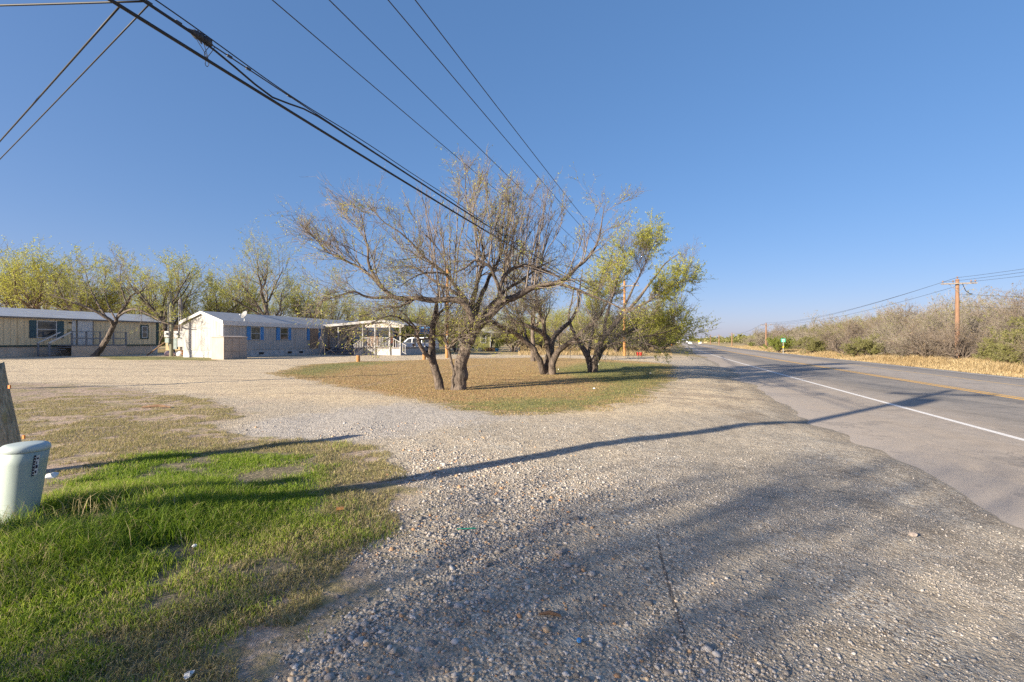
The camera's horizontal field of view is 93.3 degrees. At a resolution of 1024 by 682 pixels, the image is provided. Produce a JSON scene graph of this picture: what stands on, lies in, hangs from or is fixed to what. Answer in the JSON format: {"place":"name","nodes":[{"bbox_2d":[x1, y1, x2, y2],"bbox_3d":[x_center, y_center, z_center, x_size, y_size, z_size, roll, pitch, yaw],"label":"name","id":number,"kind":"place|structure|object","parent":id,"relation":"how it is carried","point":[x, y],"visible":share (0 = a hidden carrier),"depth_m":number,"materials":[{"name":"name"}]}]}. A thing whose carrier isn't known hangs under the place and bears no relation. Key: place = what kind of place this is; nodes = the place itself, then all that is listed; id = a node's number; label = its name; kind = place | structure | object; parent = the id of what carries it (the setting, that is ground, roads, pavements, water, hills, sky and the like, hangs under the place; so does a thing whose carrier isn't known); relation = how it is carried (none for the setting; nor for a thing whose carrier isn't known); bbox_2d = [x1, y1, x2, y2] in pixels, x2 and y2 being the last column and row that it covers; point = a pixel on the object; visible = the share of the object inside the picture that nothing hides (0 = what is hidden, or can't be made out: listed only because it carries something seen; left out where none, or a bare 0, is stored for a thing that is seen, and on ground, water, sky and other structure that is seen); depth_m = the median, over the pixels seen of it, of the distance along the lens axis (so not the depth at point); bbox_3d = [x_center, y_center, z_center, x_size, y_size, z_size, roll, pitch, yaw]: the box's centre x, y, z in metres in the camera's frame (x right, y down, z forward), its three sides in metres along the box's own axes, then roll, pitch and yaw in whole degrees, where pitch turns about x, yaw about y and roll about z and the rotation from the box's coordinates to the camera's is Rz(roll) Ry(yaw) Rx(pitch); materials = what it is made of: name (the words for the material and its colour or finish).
{"place":"outdoors","nodes":[
{"label":"outdoors","id":0,"kind":"place"},
{"bbox_2d":[0,436,400,681],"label":"green grass","id":1,"kind":"structure","parent":0,"point":[78,556],"depth_m":3.38,"materials":[{"name":"green plant"}]},
{"bbox_2d":[2,394,407,681],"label":"dry grass","id":2,"kind":"structure","parent":0,"point":[161,446],"depth_m":3.82,"materials":[{"name":"beige plant"}]},
{"bbox_2d":[153,5,623,303],"bbox_3d":[3.000,-3.750,25.445,0.018,0.676,50.015,0,0,20],"label":"messenger wire","id":3,"kind":"object","parent":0,"point":[310,109],"visible":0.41,"depth_m":7.69,"materials":[{"name":"metal"}]},
{"bbox_2d":[0,5,147,158],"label":"service wire","id":4,"kind":"object","parent":3,"relation":"attached to","point":[106,48],"visible":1,"depth_m":6.86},
{"bbox_2d":[188,28,214,66],"bbox_3d":[-3.979,-3.754,6.201,0.144,0.348,0.355,0,0,0],"label":"splice enclosure","id":5,"kind":"object","parent":3,"relation":"hanging from","point":[202,37],"visible":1,"depth_m":6.18,"materials":[{"name":"plastic"}]},
{"bbox_2d":[155,0,495,228],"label":"telephone cable","id":6,"kind":"object","parent":3,"relation":"attached to","point":[295,98],"visible":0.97,"depth_m":7.42,"materials":[{"name":"black rubber"}]},
{"bbox_2d":[140,0,620,302],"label":"telephone cable","id":7,"kind":"object","parent":3,"relation":"attached to","point":[206,44],"visible":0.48,"depth_m":7.47,"materials":[{"name":"black rubber"}]},
{"bbox_2d":[264,357,677,415],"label":"lawn grass","id":8,"kind":"structure","parent":0,"point":[491,383],"depth_m":18.38,"materials":[{"name":"brown plant"}]},
{"bbox_2d":[0,341,1023,681],"bbox_3d":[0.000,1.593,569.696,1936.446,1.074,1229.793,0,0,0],"label":"ground","id":9,"kind":"structure","parent":0,"point":[704,397],"depth_m":4.28,"materials":[{"name":"grey gravel"}]},
{"bbox_2d":[0,362,24,446],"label":"leaning post","id":10,"kind":"object","parent":9,"relation":"on","point":[9,432],"visible":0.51,"depth_m":5.30,"materials":[{"name":"grey wood"}]},
{"bbox_2d":[0,441,51,522],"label":"cable pedestal","id":11,"kind":"object","parent":9,"relation":"on","point":[23,466],"visible":0.78,"depth_m":3.86,"materials":[{"name":"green plastic"}]},
{"bbox_2d":[3,261,63,309],"bbox_3d":[-60.022,-4.643,61.504,9.611,11.921,10.448,0,0,-7],"label":"leafy mesquite","id":12,"kind":"object","parent":9,"relation":"on","point":[31,291],"visible":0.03,"depth_m":59.72,"materials":[{"name":"green plant"}]},
{"bbox_2d":[0,240,85,308],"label":"leafy mesquite","id":13,"kind":"object","parent":9,"relation":"on","point":[5,301],"visible":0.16,"depth_m":49.75,"materials":[{"name":"green plant"}]},
{"bbox_2d":[0,234,136,313],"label":"leafy mesquite","id":14,"kind":"object","parent":9,"relation":"on","point":[15,276],"visible":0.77,"depth_m":45.87,"materials":[{"name":"green plant"}]},
{"bbox_2d":[0,307,161,356],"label":"mobile home","id":15,"kind":"object","parent":9,"relation":"on","point":[23,331],"visible":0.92,"depth_m":39.63,"materials":[{"name":"beige"}]},
{"bbox_2d":[36,320,56,337],"bbox_3d":[-36.931,-0.919,38.394,0.045,1.390,1.334,0,0,16],"label":"window frame","id":16,"kind":"structure","parent":15,"relation":"in","point":[44,329],"depth_m":38.31,"materials":[{"name":"white paint"}]},
{"bbox_2d":[78,320,92,344],"bbox_3d":[-36.157,-0.709,40.980,0.086,2.050,1.116,0,0,16],"label":"door","id":17,"kind":"structure","parent":15,"relation":"in","point":[83,325],"depth_m":40.92,"materials":[{"name":"white paint"}]},
{"bbox_2d":[37,331,126,356],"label":"wooden deck","id":18,"kind":"structure","parent":9,"relation":"on","point":[86,349],"depth_m":39.62,"materials":[{"name":"grey paint"}]},
{"bbox_2d":[43,248,141,312],"bbox_3d":[-44.470,-4.402,51.115,9.642,11.479,7.479,0,0,33],"label":"leafy mesquite","id":19,"kind":"object","parent":9,"relation":"on","point":[109,297],"visible":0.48,"depth_m":51.20,"materials":[{"name":"green plant"}]},
{"bbox_2d":[18,241,194,355],"bbox_3d":[-30.044,-3.045,38.412,12.798,9.114,7.379,0,0,0],"label":"leaning tree","id":20,"kind":"object","parent":9,"relation":"on","point":[104,343],"visible":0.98,"depth_m":37.83,"materials":[{"name":"green plant"}]},
{"bbox_2d":[0,476,219,581],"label":"tall weeds","id":21,"kind":"object","parent":9,"relation":"on","point":[90,500],"visible":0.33,"depth_m":3.83,"materials":[{"name":"green plant"}]},
{"bbox_2d":[106,281,166,315],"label":"leafy mesquite","id":22,"kind":"object","parent":9,"relation":"on","point":[145,309],"visible":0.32,"depth_m":59.34,"materials":[{"name":"green plant"}]},
{"bbox_2d":[107,245,216,351],"bbox_3d":[-36.163,-4.342,49.657,11.885,11.461,8.358,0,0,-74],"label":"leafy mesquite","id":23,"kind":"object","parent":9,"relation":"on","point":[170,284],"visible":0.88,"depth_m":49.90,"materials":[{"name":"green plant"}]},
{"bbox_2d":[164,295,172,355],"bbox_3d":[-27.932,-1.162,39.358,0.397,5.224,0.630,0,0,40],"label":"meter pole","id":24,"kind":"object","parent":9,"relation":"on","point":[169,340],"visible":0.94,"depth_m":39.39,"materials":[{"name":"brown wood"}]},
{"bbox_2d":[173,298,182,349],"bbox_3d":[-29.088,-1.179,42.345,1.120,5.208,0.589,0,0,0],"label":"meter pole","id":25,"kind":"object","parent":9,"relation":"on","point":[177,343],"visible":0.66,"depth_m":42.20,"materials":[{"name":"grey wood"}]},
{"bbox_2d":[147,283,231,323],"bbox_3d":[-43.308,-3.361,65.107,10.448,9.330,9.611,0,0,-30],"label":"leafy mesquite","id":26,"kind":"object","parent":9,"relation":"on","point":[196,309],"visible":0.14,"depth_m":63.92,"materials":[{"name":"green plant"}]},
{"bbox_2d":[162,261,270,324],"bbox_3d":[-34.084,-4.118,56.904,11.220,10.997,12.198,0,0,18],"label":"leafy mesquite","id":27,"kind":"object","parent":9,"relation":"on","point":[224,305],"visible":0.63,"depth_m":55.85,"materials":[{"name":"green plant"}]},
{"bbox_2d":[210,336,247,359],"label":"storage shed","id":28,"kind":"structure","parent":9,"relation":"on","point":[227,347],"depth_m":34.78,"materials":[{"name":"beige plastic"}]},
{"bbox_2d":[225,338,231,358],"bbox_3d":[-20.388,0.529,34.742,0.020,1.440,0.600,0,0,16],"label":"door panel","id":29,"kind":"structure","parent":28,"relation":"in","point":[227,340],"depth_m":34.75,"materials":[{"name":"beige plastic"}]},
{"bbox_2d":[232,338,238,357],"bbox_3d":[-20.206,0.529,35.366,0.020,1.440,0.620,0,0,16],"label":"door panel","id":30,"kind":"structure","parent":28,"relation":"in","point":[234,340],"depth_m":35.34,"materials":[{"name":"beige plastic"}]},
{"bbox_2d":[240,338,246,357],"bbox_3d":[-20.019,0.529,36.005,0.020,1.440,0.630,0,0,16],"label":"door panel","id":31,"kind":"structure","parent":28,"relation":"in","point":[243,348],"depth_m":36.02,"materials":[{"name":"beige plastic"}]},
{"bbox_2d":[203,217,312,315],"bbox_3d":[-26.324,-5.588,50.910,9.358,14.050,9.112,0,0,0],"label":"tall mesquite","id":32,"kind":"object","parent":9,"relation":"on","point":[261,282],"visible":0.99,"depth_m":50.45,"materials":[{"name":"green plant"}]},
{"bbox_2d":[249,288,298,316],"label":"leafy mesquite","id":33,"kind":"object","parent":9,"relation":"on","point":[274,312],"visible":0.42,"depth_m":72.11,"materials":[{"name":"green plant"}]},
{"bbox_2d":[179,311,398,357],"bbox_3d":[-20.227,-0.364,50.016,4.322,3.910,26.698,0,0,16],"label":"mobile home","id":34,"kind":"object","parent":9,"relation":"on","point":[267,335],"visible":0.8,"depth_m":41.16,"materials":[{"name":"white metal"}]},
{"bbox_2d":[251,326,259,339],"bbox_3d":[-21.103,-0.629,39.778,0.045,1.120,0.995,0,0,16],"label":"window frame","id":35,"kind":"structure","parent":34,"relation":"in","point":[255,331],"depth_m":39.78,"materials":[{"name":"white"}]},
{"bbox_2d":[272,256,348,317],"bbox_3d":[-25.053,-4.604,60.857,10.061,11.978,7.804,0,0,35],"label":"leafy mesquite","id":36,"kind":"object","parent":9,"relation":"on","point":[295,297],"visible":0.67,"depth_m":59.99,"materials":[{"name":"green plant"}]},
{"bbox_2d":[282,293,346,319],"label":"leafy mesquite","id":37,"kind":"object","parent":9,"relation":"on","point":[313,307],"visible":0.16,"depth_m":75.41,"materials":[{"name":"green plant"}]},
{"bbox_2d":[308,285,364,320],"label":"leafy mesquite","id":38,"kind":"object","parent":9,"relation":"on","point":[339,311],"visible":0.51,"depth_m":66.14,"materials":[{"name":"green plant"}]},
{"bbox_2d":[337,293,372,320],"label":"leafy mesquite","id":39,"kind":"object","parent":9,"relation":"on","point":[358,297],"visible":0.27,"depth_m":79.92,"materials":[{"name":"green plant"}]},
{"bbox_2d":[324,319,428,354],"bbox_3d":[-13.821,-0.259,48.711,8.993,3.600,7.150,0,0,16],"label":"porch","id":40,"kind":"object","parent":9,"relation":"on","point":[393,350],"visible":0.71,"depth_m":46.70,"materials":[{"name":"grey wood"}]},
{"bbox_2d":[362,299,416,319],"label":"leafy mesquite","id":41,"kind":"object","parent":9,"relation":"on","point":[407,312],"visible":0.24,"depth_m":77.96,"materials":[{"name":"green plant"}]},
{"bbox_2d":[327,250,481,389],"bbox_3d":[-2.892,-0.691,14.641,4.896,4.717,2.464,0,0,-31],"label":"mesquite tree","id":42,"kind":"object","parent":9,"relation":"on","point":[430,355],"visible":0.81,"depth_m":14.65,"materials":[{"name":"green plant"}]},
{"bbox_2d":[391,313,427,342],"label":"leafy mesquite","id":43,"kind":"object","parent":9,"relation":"on","point":[410,332],"visible":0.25,"depth_m":63.37,"materials":[{"name":"green plant"}]},
{"bbox_2d":[396,337,438,351],"bbox_3d":[-11.350,0.439,57.500,5.140,1.760,2.150,0,0,7],"label":"parked suv","id":44,"kind":"object","parent":9,"relation":"on","point":[408,342],"visible":0.27,"depth_m":56.61,"materials":[{"name":"white paint"}]},
{"bbox_2d":[401,301,442,336],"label":"leafy mesquite","id":45,"kind":"object","parent":9,"relation":"on","point":[428,319],"visible":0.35,"depth_m":88.77,"materials":[{"name":"green plant"}]},
{"bbox_2d":[430,312,486,351],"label":"leafy mesquite","id":46,"kind":"object","parent":9,"relation":"on","point":[456,336],"visible":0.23,"depth_m":59.62,"materials":[{"name":"green plant"}]},
{"bbox_2d":[265,143,669,389],"bbox_3d":[-1.292,-2.675,15.737,12.709,8.707,7.283,0,0,0],"label":"mesquite tree","id":47,"kind":"object","parent":9,"relation":"on","point":[470,310],"visible":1,"depth_m":15.00,"materials":[{"name":"brown plant"}]},
{"bbox_2d":[159,317,775,345],"bbox_3d":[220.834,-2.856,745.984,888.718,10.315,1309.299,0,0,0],"label":"wood","id":48,"kind":"object","parent":9,"relation":"on","point":[720,339],"visible":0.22,"depth_m":177.27,"materials":[{"name":"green plant"}]},
{"bbox_2d":[449,327,492,349],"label":"house","id":49,"kind":"structure","parent":9,"relation":"on","point":[488,342],"depth_m":71.79,"materials":[{"name":"yellow"}]},
{"bbox_2d":[485,311,552,351],"bbox_3d":[0.889,-1.179,61.941,9.596,5.541,7.378,0,0,-4],"label":"leafy mesquite","id":50,"kind":"object","parent":9,"relation":"on","point":[512,348],"visible":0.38,"depth_m":61.57,"materials":[{"name":"green plant"}]},
{"bbox_2d":[514,288,562,360],"bbox_3d":[1.845,-1.374,35.331,4.062,6.152,4.478,0,0,-22],"label":"cut tree","id":51,"kind":"object","parent":9,"relation":"on","point":[533,323],"visible":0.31,"depth_m":35.46,"materials":[{"name":"brown plant"}]},
{"bbox_2d":[439,235,655,374],"bbox_3d":[1.147,-1.608,21.115,10.181,6.551,5.765,0,0,0],"label":"mesquite tree","id":52,"kind":"object","parent":9,"relation":"on","point":[546,365],"visible":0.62,"depth_m":21.09,"materials":[{"name":"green plant"}]},
{"bbox_2d":[535,303,571,337],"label":"leafy mesquite","id":53,"kind":"object","parent":9,"relation":"on","point":[555,319],"visible":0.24,"depth_m":93.53,"materials":[{"name":"green plant"}]},
{"bbox_2d":[545,308,572,346],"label":"leafy mesquite","id":54,"kind":"object","parent":9,"relation":"on","point":[555,326],"visible":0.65,"depth_m":69.62,"materials":[{"name":"green plant"}]},
{"bbox_2d":[550,321,590,349],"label":"bare shrub","id":55,"kind":"object","parent":9,"relation":"on","point":[569,337],"visible":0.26,"depth_m":74.32,"materials":[{"name":"brown plant"}]},
{"bbox_2d":[565,310,612,349],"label":"leafy mesquite","id":56,"kind":"object","parent":9,"relation":"on","point":[577,323],"visible":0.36,"depth_m":64.52,"materials":[{"name":"green plant"}]},
{"bbox_2d":[587,312,649,352],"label":"leafy mesquite","id":57,"kind":"object","parent":9,"relation":"on","point":[613,347],"visible":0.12,"depth_m":57.77,"materials":[{"name":"green plant"}]},
{"bbox_2d":[616,278,638,355],"bbox_3d":[11.377,-2.271,48.935,2.900,8.140,0.436,0,0,20],"label":"utility pole","id":58,"kind":"object","parent":9,"relation":"on","point":[624,300],"visible":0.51,"depth_m":48.90,"materials":[{"name":"orange wood"}]},
{"bbox_2d":[108,0,620,303],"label":"telephone cable","id":59,"kind":"object","parent":58,"relation":"attached to","point":[135,15],"visible":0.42,"depth_m":7.03,"materials":[{"name":"black rubber"}]},
{"bbox_2d":[272,0,588,264],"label":"power line","id":60,"kind":"object","parent":58,"relation":"attached to","point":[378,90],"visible":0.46,"depth_m":11.19,"materials":[{"name":"metal"}]},
{"bbox_2d":[329,0,598,261],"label":"power line","id":61,"kind":"object","parent":58,"relation":"attached to","point":[424,94],"visible":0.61,"depth_m":11.35,"materials":[{"name":"metal"}]},
{"bbox_2d":[388,0,633,282],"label":"power line","id":62,"kind":"object","parent":58,"relation":"attached to","point":[467,93],"visible":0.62,"depth_m":11.27,"materials":[{"name":"metal"}]},
{"bbox_2d":[415,0,634,278],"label":"power line","id":63,"kind":"object","parent":58,"relation":"attached to","point":[492,100],"visible":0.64,"depth_m":11.52,"materials":[{"name":"metal"}]},
{"bbox_2d":[611,313,675,350],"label":"leafy mesquite","id":64,"kind":"object","parent":9,"relation":"on","point":[657,343],"visible":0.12,"depth_m":62.82,"materials":[{"name":"green plant"}]},
{"bbox_2d":[568,207,721,371],"bbox_3d":[6.449,-2.555,23.864,7.319,8.599,5.912,0,0,20],"label":"mesquite tree","id":65,"kind":"object","parent":9,"relation":"on","point":[645,241],"visible":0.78,"depth_m":23.52,"materials":[{"name":"green plant"}]},
{"bbox_2d":[746,332,773,346],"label":"bare shrub","id":66,"kind":"object","parent":9,"relation":"on","point":[759,342],"visible":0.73,"depth_m":131.76,"materials":[{"name":"brown plant"}]},
{"bbox_2d":[760,334,796,352],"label":"green shrub","id":67,"kind":"object","parent":9,"relation":"on","point":[776,344],"visible":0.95,"depth_m":83.20,"materials":[{"name":"green plant"}]},
{"bbox_2d":[778,323,813,347],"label":"bare shrub","id":68,"kind":"object","parent":9,"relation":"on","point":[796,331],"visible":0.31,"depth_m":108.13,"materials":[{"name":"brown plant"}]},
{"bbox_2d":[792,331,832,353],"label":"green shrub","id":69,"kind":"object","parent":9,"relation":"on","point":[812,345],"visible":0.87,"depth_m":71.23,"materials":[{"name":"green plant"}]},
{"bbox_2d":[801,310,847,333],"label":"bare shrub","id":70,"kind":"object","parent":9,"relation":"on","point":[817,324],"visible":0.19,"depth_m":117.19,"materials":[{"name":"brown plant"}]},
{"bbox_2d":[804,316,885,352],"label":"bare shrub","id":71,"kind":"object","parent":9,"relation":"on","point":[833,340],"visible":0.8,"depth_m":65.12,"materials":[{"name":"brown plant"}]},
{"bbox_2d":[837,333,884,357],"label":"green shrub","id":72,"kind":"object","parent":9,"relation":"on","point":[866,347],"visible":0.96,"depth_m":55.46,"materials":[{"name":"green plant"}]},
{"bbox_2d":[823,303,917,345],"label":"bare shrub","id":73,"kind":"object","parent":9,"relation":"on","point":[859,326],"visible":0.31,"depth_m":68.18,"materials":[{"name":"brown plant"}]},
{"bbox_2d":[726,345,1023,377],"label":"verge grass","id":74,"kind":"structure","parent":9,"relation":"on","point":[986,366],"depth_m":39.54,"materials":[{"name":"beige plant"}]},
{"bbox_2d":[847,301,910,348],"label":"bare shrub","id":75,"kind":"object","parent":9,"relation":"on","point":[882,317],"visible":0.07,"depth_m":73.77,"materials":[{"name":"brown plant"}]},
{"bbox_2d":[863,312,918,353],"bbox_3d":[49.134,-0.612,61.670,8.218,6.340,9.557,0,0,19],"label":"bare shrub","id":76,"kind":"object","parent":9,"relation":"on","point":[876,327],"visible":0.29,"depth_m":61.49,"materials":[{"name":"brown plant"}]},
{"bbox_2d":[867,304,933,339],"bbox_3d":[52.326,-1.339,64.071,10.372,8.002,12.062,0,0,28],"label":"bare shrub","id":77,"kind":"object","parent":9,"relation":"on","point":[898,319],"visible":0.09,"depth_m":64.65,"materials":[{"name":"brown plant"}]},
{"bbox_2d":[863,300,938,349],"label":"bare shrub","id":78,"kind":"object","parent":9,"relation":"on","point":[898,316],"visible":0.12,"depth_m":66.80,"materials":[{"name":"brown plant"}]},
{"bbox_2d":[890,327,947,356],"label":"bare shrub","id":79,"kind":"object","parent":9,"relation":"on","point":[900,339],"visible":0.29,"depth_m":50.57,"materials":[{"name":"brown plant"}]},
{"bbox_2d":[862,304,977,356],"bbox_3d":[45.488,-0.853,54.556,10.413,6.909,8.955,0,0,-23],"label":"bare shrub","id":80,"kind":"object","parent":9,"relation":"on","point":[897,324],"visible":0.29,"depth_m":55.01,"materials":[{"name":"brown plant"}]},
{"bbox_2d":[902,329,946,356],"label":"bare shrub","id":81,"kind":"object","parent":9,"relation":"on","point":[933,345],"visible":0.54,"depth_m":46.92,"materials":[{"name":"brown plant"}]},
{"bbox_2d":[877,316,985,357],"bbox_3d":[40.328,-0.316,46.599,6.431,4.946,7.113,0,0,-24],"label":"bare shrub","id":82,"kind":"object","parent":9,"relation":"on","point":[924,345],"visible":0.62,"depth_m":46.92,"materials":[{"name":"brown plant"}]},
{"bbox_2d":[883,303,1012,356],"bbox_3d":[44.325,-0.706,49.184,9.751,6.469,8.385,0,0,-11],"label":"bare shrub","id":83,"kind":"object","parent":9,"relation":"on","point":[961,322],"visible":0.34,"depth_m":48.65,"materials":[{"name":"brown plant"}]},
{"bbox_2d":[941,276,976,358],"bbox_3d":[39.577,-1.750,42.935,2.550,7.997,0.516,0,0,19],"label":"utility pole","id":84,"kind":"object","parent":9,"relation":"on","point":[957,302],"visible":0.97,"depth_m":42.88,"materials":[{"name":"brown wood"}]},
{"bbox_2d":[902,293,1016,355],"bbox_3d":[55.059,-1.775,60.110,11.651,8.989,13.549,0,0,-40],"label":"bare shrub","id":85,"kind":"object","parent":9,"relation":"on","point":[941,306],"visible":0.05,"depth_m":58.91,"materials":[{"name":"brown plant"}]},
{"bbox_2d":[926,316,1001,359],"bbox_3d":[39.704,-0.047,42.498,5.624,4.325,6.220,0,0,40],"label":"bare shrub","id":86,"kind":"object","parent":9,"relation":"on","point":[952,352],"visible":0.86,"depth_m":42.17,"materials":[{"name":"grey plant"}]},
{"bbox_2d":[904,288,1023,318],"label":"bare shrub","id":87,"kind":"object","parent":9,"relation":"on","point":[961,301],"visible":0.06,"depth_m":75.07,"materials":[{"name":"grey plant"}]},
{"bbox_2d":[909,289,1023,330],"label":"bare shrub","id":88,"kind":"object","parent":9,"relation":"on","point":[1002,303],"visible":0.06,"depth_m":58.66,"materials":[{"name":"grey plant"}]},
{"bbox_2d":[919,285,1023,354],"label":"bare shrub","id":89,"kind":"object","parent":9,"relation":"on","point":[952,311],"visible":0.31,"depth_m":53.62,"materials":[{"name":"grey plant"}]},
{"bbox_2d":[934,306,1016,346],"bbox_3d":[49.341,-0.883,50.944,6.835,5.892,8.327,0,0,-31],"label":"bare shrub","id":90,"kind":"object","parent":9,"relation":"on","point":[972,323],"visible":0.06,"depth_m":51.54,"materials":[{"name":"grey plant"}]},
{"bbox_2d":[944,305,1022,345],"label":"bare shrub","id":91,"kind":"object","parent":9,"relation":"on","point":[998,324],"visible":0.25,"depth_m":45.96,"materials":[{"name":"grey plant"}]},
{"bbox_2d":[972,336,1005,360],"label":"green shrub","id":92,"kind":"object","parent":9,"relation":"on","point":[981,351],"visible":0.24,"depth_m":39.05,"materials":[{"name":"green plant"}]},
{"bbox_2d":[968,278,1023,336],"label":"bare shrub","id":93,"kind":"object","parent":9,"relation":"on","point":[1014,313],"visible":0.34,"depth_m":47.10,"materials":[{"name":"brown plant"}]},
{"bbox_2d":[971,312,1023,358],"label":"green shrub","id":94,"kind":"object","parent":9,"relation":"on","point":[1017,321],"visible":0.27,"depth_m":39.57,"materials":[{"name":"green plant"}]},
{"bbox_2d":[986,327,1023,364],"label":"green shrub","id":95,"kind":"object","parent":9,"relation":"on","point":[1005,353],"visible":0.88,"depth_m":34.70,"materials":[{"name":"green plant"}]},
{"bbox_2d":[994,331,1023,363],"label":"bare shrub","id":96,"kind":"object","parent":9,"relation":"on","point":[1021,344],"visible":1,"depth_m":31.20,"materials":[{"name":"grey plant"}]},
{"bbox_3d":[-41.998,-1.002,31.000,0.277,4.900,0.279,0,0,0],"label":"wooden pole","id":97,"kind":"object","parent":9,"relation":"on","visible":0},
{"bbox_2d":[0,7,119,141],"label":"service wire","id":98,"kind":"object","parent":97,"relation":"attached to","point":[72,59],"visible":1,"depth_m":6.40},
{"bbox_3d":[-23.998,-2.079,8.000,0.277,7.500,0.279,0,0,0],"label":"wooden pole","id":99,"kind":"object","parent":9,"relation":"on","visible":0},
{"bbox_2d":[0,0,141,6],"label":"service wire","id":100,"kind":"object","parent":99,"relation":"attached to","point":[74,3],"visible":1,"depth_m":5.68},
{"bbox_2d":[0,0,1023,341],"label":"sky","id":101,"kind":"structure","parent":0,"point":[827,157],"materials":[{"name":"blue"}]},
{"bbox_2d":[518,345,671,355],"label":"field grass","id":102,"kind":"structure","parent":0,"point":[527,351],"depth_m":57.15,"materials":[{"name":"beige plant"}]},
{"bbox_2d":[682,342,1023,528],"bbox_3d":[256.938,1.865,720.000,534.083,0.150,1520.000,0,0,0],"label":"road","id":103,"kind":"structure","parent":0,"point":[963,432],"depth_m":12.73,"materials":[{"name":"grey asphalt"}]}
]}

